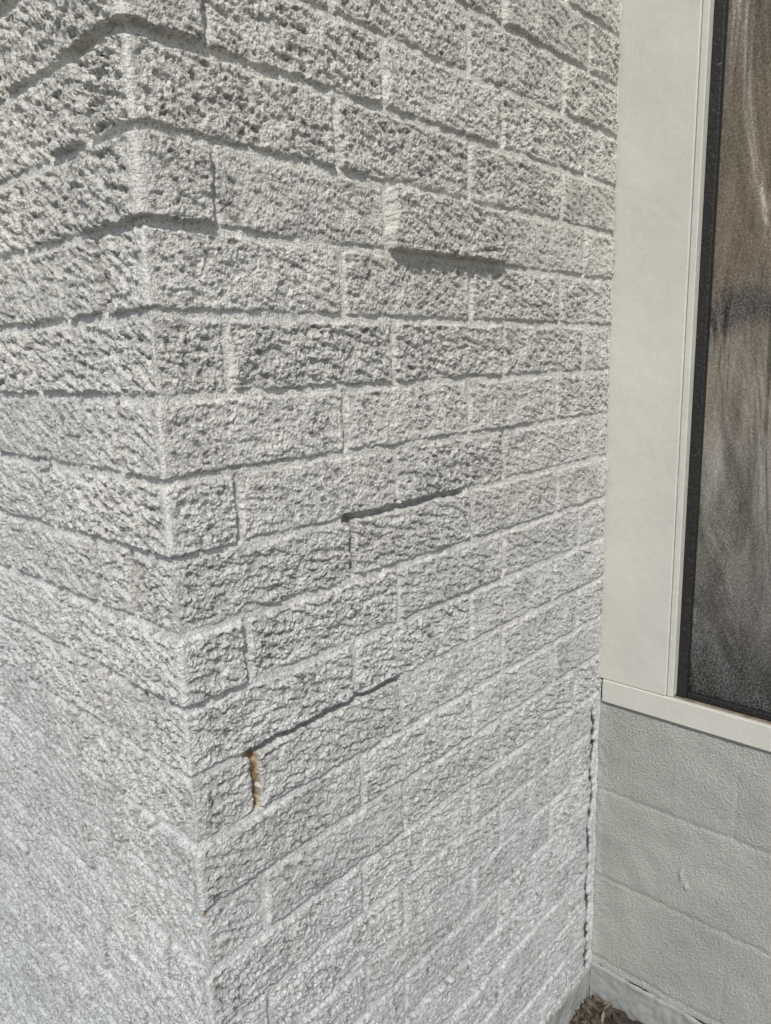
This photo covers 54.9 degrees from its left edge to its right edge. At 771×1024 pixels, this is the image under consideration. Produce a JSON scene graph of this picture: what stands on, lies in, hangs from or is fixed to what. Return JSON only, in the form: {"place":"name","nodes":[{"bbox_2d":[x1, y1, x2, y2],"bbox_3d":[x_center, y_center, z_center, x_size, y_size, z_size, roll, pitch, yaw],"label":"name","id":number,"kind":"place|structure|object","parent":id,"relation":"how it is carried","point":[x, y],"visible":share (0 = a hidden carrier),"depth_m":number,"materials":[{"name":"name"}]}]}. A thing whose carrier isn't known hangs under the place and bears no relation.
{"place":"outdoors","nodes":[
{"label":"outdoors","id":0,"kind":"place"},
{"bbox_2d":[599,678,705,1023],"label":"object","id":1,"kind":"structure","parent":0,"point":[611,971],"depth_m":1.69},
{"bbox_2d":[569,995,642,1023],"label":"leaf litter","id":2,"kind":"object","parent":1,"relation":"on","point":[595,1010],"visible":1,"depth_m":1.59,"materials":[{"name":"brown plant"}]},
{"bbox_2d":[546,962,701,1023],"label":"concrete footing","id":3,"kind":"object","parent":1,"relation":"on","point":[634,1002],"visible":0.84,"depth_m":1.58,"materials":[{"name":"grey concrete"}]},
{"bbox_2d":[0,0,621,1023],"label":"brick wall","id":4,"kind":"structure","parent":3,"relation":"on","point":[306,312],"depth_m":0.92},
{"bbox_3d":[1.928,-0.316,0.066,1.240,1.852,0.150,9,16,42],"label":"block wall","id":5,"kind":"object","parent":1,"relation":"on","visible":0},
{"bbox_2d":[599,0,728,697],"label":"window frame","id":6,"kind":"structure","parent":5,"relation":"attached to","point":[659,69],"depth_m":1.31,"materials":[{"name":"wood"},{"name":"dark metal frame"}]},
{"bbox_2d":[667,0,714,696],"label":"jamb stop","id":7,"kind":"object","parent":6,"relation":"attached to","point":[697,208],"visible":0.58,"depth_m":1.27,"materials":[{"name":"beige paint"}]},
{"bbox_2d":[689,0,770,711],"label":"pane","id":8,"kind":"object","parent":6,"relation":"attached to","point":[731,648],"visible":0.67,"depth_m":1.27,"materials":[{"name":"clear glass"}]},
{"bbox_2d":[673,693,770,724],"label":"sill top","id":9,"kind":"structure","parent":5,"relation":"on","point":[724,710],"depth_m":1.36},
{"bbox_2d":[687,690,770,720],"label":"gasket bottom","id":10,"kind":"object","parent":9,"relation":"on","point":[732,706],"visible":0.82,"depth_m":1.35,"materials":[{"name":"black rubber"}]},
{"bbox_2d":[592,698,770,1023],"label":"block wall","id":11,"kind":"structure","parent":0,"point":[682,899],"depth_m":1.45,"materials":[{"name":"paint"}]},
{"bbox_2d":[602,679,770,751],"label":"sill nose","id":12,"kind":"object","parent":11,"relation":"on","point":[740,729],"visible":1,"depth_m":1.38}
]}

